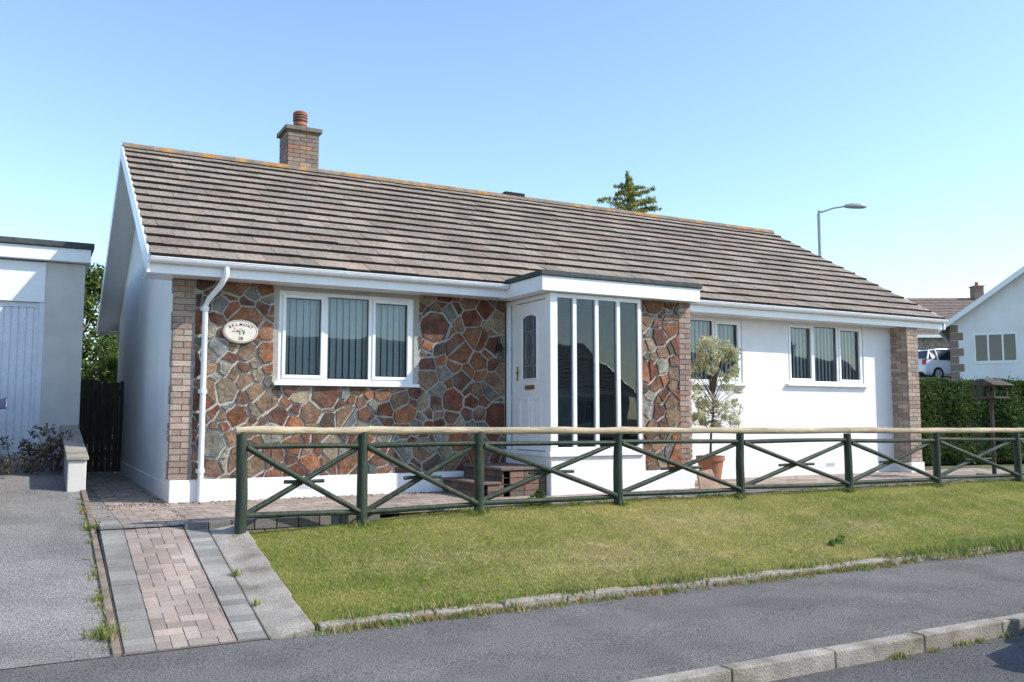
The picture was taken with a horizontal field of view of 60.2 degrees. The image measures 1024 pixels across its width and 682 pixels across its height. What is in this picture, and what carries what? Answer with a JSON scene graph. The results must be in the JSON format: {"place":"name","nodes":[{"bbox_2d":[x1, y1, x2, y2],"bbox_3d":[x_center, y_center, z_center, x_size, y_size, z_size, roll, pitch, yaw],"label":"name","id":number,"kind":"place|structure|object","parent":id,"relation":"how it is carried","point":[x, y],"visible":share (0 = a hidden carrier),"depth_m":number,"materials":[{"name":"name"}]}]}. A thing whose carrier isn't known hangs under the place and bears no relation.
{"place":"outdoors","nodes":[
{"label":"outdoors","id":0,"kind":"place"},
{"bbox_2d":[0,455,111,668],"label":"driveway","id":1,"kind":"structure","parent":0,"point":[47,588],"depth_m":7.04,"materials":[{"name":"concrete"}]},
{"bbox_2d":[0,398,7,408],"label":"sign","id":2,"kind":"object","parent":1,"relation":"on","point":[3,403],"visible":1,"depth_m":9.47,"materials":[{"name":"blue paint"}]},
{"bbox_2d":[0,423,74,473],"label":"dried shrub","id":3,"kind":"object","parent":1,"relation":"on","point":[42,452],"visible":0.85,"depth_m":11.03,"materials":[{"name":"brown plant"}]},
{"bbox_2d":[0,550,1023,681],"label":"pavement","id":4,"kind":"structure","parent":0,"point":[630,637],"depth_m":6.31,"materials":[{"name":"grey asphalt"}]},
{"bbox_2d":[98,525,268,655],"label":"block paved path","id":5,"kind":"structure","parent":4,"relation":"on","point":[174,587],"depth_m":6.82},
{"bbox_2d":[0,428,1023,651],"bbox_3d":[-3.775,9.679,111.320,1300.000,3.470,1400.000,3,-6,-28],"label":"ground","id":6,"kind":"structure","parent":0,"point":[1009,465],"depth_m":18.52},
{"bbox_2d":[0,236,94,455],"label":"flat roof garage","id":7,"kind":"structure","parent":6,"relation":"on","point":[42,285],"depth_m":12.38,"materials":[{"name":"white paint"}]},
{"bbox_2d":[0,301,44,455],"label":"garage door","id":8,"kind":"structure","parent":7,"relation":"in","point":[21,323],"depth_m":12.28,"materials":[{"name":"white metal"}]},
{"bbox_2d":[61,436,86,491],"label":"side wall","id":9,"kind":"structure","parent":6,"relation":"on","point":[74,472],"depth_m":9.94,"materials":[{"name":"white paint"}]},
{"bbox_2d":[60,425,88,460],"bbox_3d":[-5.562,1.263,11.194,0.230,0.372,2.860,3,-6,-28],"label":"coping","id":10,"kind":"object","parent":9,"relation":"on","point":[74,448],"visible":1,"depth_m":10.76,"materials":[{"name":"concrete"}]},
{"bbox_2d":[81,262,118,424],"bbox_3d":[-10.289,0.515,20.994,3.679,5.007,3.731,3,-6,-28],"label":"garden tree","id":11,"kind":"object","parent":6,"relation":"on","point":[93,282],"visible":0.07,"depth_m":20.76,"materials":[{"name":"green plant"}]},
{"bbox_2d":[81,337,118,450],"bbox_3d":[-8.422,1.373,18.752,1.961,2.912,2.036,3,-6,-28],"label":"garden shrub","id":12,"kind":"object","parent":6,"relation":"on","point":[110,365],"visible":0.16,"depth_m":18.52,"materials":[{"name":"green plant"}]},
{"bbox_2d":[81,489,121,656],"bbox_3d":[-3.743,2.042,7.916,0.055,1.123,4.940,3,-6,-28],"label":"driveway edging","id":13,"kind":"object","parent":6,"relation":"on","point":[114,644],"visible":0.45,"depth_m":6.98,"materials":[{"name":"concrete"}]},
{"bbox_2d":[209,525,314,639],"bbox_3d":[-2.141,2.105,7.332,0.320,0.898,2.492,3,-6,-28],"label":"path border","id":14,"kind":"object","parent":6,"relation":"on","point":[279,613],"visible":0.46,"depth_m":7.03,"materials":[{"name":"concrete"}]},
{"bbox_2d":[183,514,379,531],"bbox_3d":[-2.204,1.854,8.822,2.025,0.192,0.110,3,-6,-28],"label":"block edging","id":15,"kind":"object","parent":6,"relation":"on","point":[256,524],"visible":0.35,"depth_m":8.72,"materials":[{"name":"concrete"}]},
{"bbox_2d":[96,110,947,502],"bbox_3d":[0.157,-0.698,16.965,14.140,6.730,9.876,3,-6,-28],"label":"stone bungalow","id":16,"kind":"object","parent":6,"relation":"on","point":[296,286],"visible":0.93,"depth_m":12.54,"materials":[{"name":"tile"}]},
{"bbox_2d":[278,290,413,383],"bbox_3d":[-2.168,-0.029,11.666,1.840,1.170,0.085,3,-6,-28],"label":"window frame","id":17,"kind":"structure","parent":16,"relation":"in","point":[284,294],"depth_m":11.59,"materials":[{"name":"white plastic"}]},
{"bbox_2d":[516,299,544,450],"bbox_3d":[0.269,0.475,12.098,0.050,2.020,0.820,3,-6,-28],"label":"front door","id":18,"kind":"structure","parent":16,"relation":"in","point":[536,307],"depth_m":12.02,"materials":[{"name":"white plastic"}]},
{"bbox_2d":[532,317,577,450],"bbox_3d":[0.623,0.617,12.994,0.800,1.970,0.023,3,-6,-28],"label":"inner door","id":19,"kind":"structure","parent":16,"relation":"in","point":[564,400],"depth_m":13.04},
{"bbox_2d":[688,317,741,382],"bbox_3d":[3.079,0.145,14.511,1.780,1.070,0.085,3,-6,-28],"label":"window frame","id":20,"kind":"structure","parent":16,"relation":"in","point":[714,321],"depth_m":14.78,"materials":[{"name":"white plastic"}]},
{"bbox_2d":[787,322,863,384],"bbox_3d":[5.618,0.240,15.887,1.920,1.075,0.085,3,-6,-28],"label":"window frame","id":21,"kind":"structure","parent":16,"relation":"in","point":[837,342],"depth_m":15.96,"materials":[{"name":"white plastic"}]},
{"bbox_2d":[75,477,1023,660],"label":"weeds","id":22,"kind":"object","parent":6,"relation":"on","point":[1012,542],"visible":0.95,"depth_m":8.01,"materials":[{"name":"green plant"}]},
{"bbox_2d":[234,426,1023,533],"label":"rustic wooden fence","id":23,"kind":"object","parent":6,"relation":"on","point":[361,510],"visible":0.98,"depth_m":10.15,"materials":[{"name":"green wood"}]},
{"bbox_2d":[596,171,662,212],"bbox_3d":[3.471,-0.953,26.181,5.752,8.412,5.800,3,-6,-28],"label":"conifer tree","id":24,"kind":"object","parent":6,"relation":"on","point":[628,191],"visible":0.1,"depth_m":26.33,"materials":[{"name":"green plant"}]},
{"bbox_2d":[316,545,1022,630],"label":"lawn edging","id":25,"kind":"object","parent":6,"relation":"on","point":[533,600],"visible":0.3,"depth_m":7.59,"materials":[{"name":"concrete"}]},
{"bbox_2d":[626,613,1023,681],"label":"kerb","id":26,"kind":"structure","parent":6,"relation":"on","point":[785,666],"depth_m":6.02,"materials":[{"name":"concrete"}]},
{"bbox_2d":[817,203,866,255],"bbox_3d":[11.357,-0.792,30.158,1.761,7.970,0.200,0,-5,0],"label":"street lamp","id":27,"kind":"object","parent":6,"relation":"on","point":[856,206],"visible":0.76,"depth_m":30.40,"materials":[{"name":"grey metal"}]},
{"bbox_2d":[905,282,984,380],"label":"tile roof bungalow","id":28,"kind":"object","parent":6,"relation":"on","point":[947,308],"visible":0.11,"depth_m":59.15,"materials":[{"name":"brown tile"}]},
{"bbox_2d":[918,375,1023,464],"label":"clipped hedge","id":29,"kind":"object","parent":6,"relation":"on","point":[945,403],"visible":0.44,"depth_m":19.81,"materials":[{"name":"green plant"}]},
{"bbox_2d":[938,266,1023,381],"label":"neighbour bungalow","id":30,"kind":"object","parent":6,"relation":"on","point":[982,336],"visible":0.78,"depth_m":33.39,"materials":[{"name":"paint"}]},
{"bbox_2d":[973,332,1017,363],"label":"window frames","id":31,"kind":"structure","parent":30,"relation":"in","point":[996,361],"depth_m":33.28,"materials":[{"name":"white plastic"}]},
{"bbox_2d":[975,334,1015,360],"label":"window panes","id":32,"kind":"structure","parent":30,"relation":"in","point":[995,341],"depth_m":33.30,"materials":[{"name":"grey glass"}]},
{"bbox_2d":[0,0,1023,368],"label":"sky","id":33,"kind":"structure","parent":0,"point":[762,114],"materials":[{"name":"blue"}]},
{"bbox_2d":[86,468,1023,529],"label":"block paved terrace","id":34,"kind":"structure","parent":0,"point":[119,487],"depth_m":10.74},
{"bbox_2d":[79,379,123,471],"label":"side gate","id":35,"kind":"structure","parent":34,"relation":"on","point":[109,415],"depth_m":15.94,"materials":[{"name":"brown wood"}]},
{"bbox_2d":[88,491,447,524],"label":"fallen leaves","id":36,"kind":"object","parent":34,"relation":"on","point":[219,501],"visible":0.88,"depth_m":10.48,"materials":[{"name":"brown plant"}]},
{"bbox_2d":[697,469,719,488],"bbox_3d":[2.705,1.915,12.143,0.331,0.299,0.139,1,-5,-16],"label":"leaning stone slab","id":37,"kind":"object","parent":34,"relation":"on","point":[704,483],"depth_m":12.11,"materials":[{"name":"beige stone"}]},
{"bbox_2d":[690,334,744,484],"bbox_3d":[3.041,1.023,13.291,1.104,2.272,0.910,4,-7,-42],"label":"potted olive tree","id":38,"kind":"object","parent":34,"relation":"on","point":[714,463],"visible":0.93,"depth_m":13.19,"materials":[{"name":"green plant"}]},
{"bbox_2d":[966,379,1012,474],"bbox_3d":[8.150,1.476,14.993,0.640,1.660,0.640,3,-6,-28],"label":"bird table","id":39,"kind":"object","parent":34,"relation":"on","point":[990,395],"visible":0.71,"depth_m":14.97,"materials":[{"name":"brown wood"}]},
{"bbox_2d":[249,479,1023,625],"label":"lawn","id":40,"kind":"structure","parent":0,"point":[649,544],"depth_m":9.17,"materials":[{"name":"plant"}]},
{"bbox_2d":[522,487,550,506],"bbox_3d":[0.295,1.846,10.201,0.408,0.331,0.261,6,-8,-51],"label":"leafy weed","id":41,"kind":"object","parent":40,"relation":"on","point":[538,493],"visible":0.46,"depth_m":10.17,"materials":[{"name":"green plant"}]},
{"bbox_2d":[397,493,1003,579],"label":"dandelions","id":42,"kind":"object","parent":40,"relation":"on","point":[737,530],"visible":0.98,"depth_m":9.01,"materials":[{"name":"yellow plant"}]},
{"bbox_2d":[827,535,845,546],"bbox_3d":[3.589,2.221,9.800,0.317,0.141,0.130,4,-6,-39],"label":"clover patch","id":43,"kind":"object","parent":40,"relation":"on","point":[831,541],"visible":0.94,"depth_m":9.81,"materials":[{"name":"green plant"}]},
{"bbox_2d":[770,633,1023,681],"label":"road","id":44,"kind":"structure","parent":0,"point":[999,659],"depth_m":5.98,"materials":[{"name":"grey asphalt"}]},
{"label":"upper road","id":45,"kind":"structure","parent":0,"visible":0},
{"bbox_2d":[917,348,950,378],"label":"parked car","id":46,"kind":"object","parent":45,"relation":"on","point":[933,363],"visible":0.41,"depth_m":41.67,"materials":[{"name":"white paint"}]}
]}

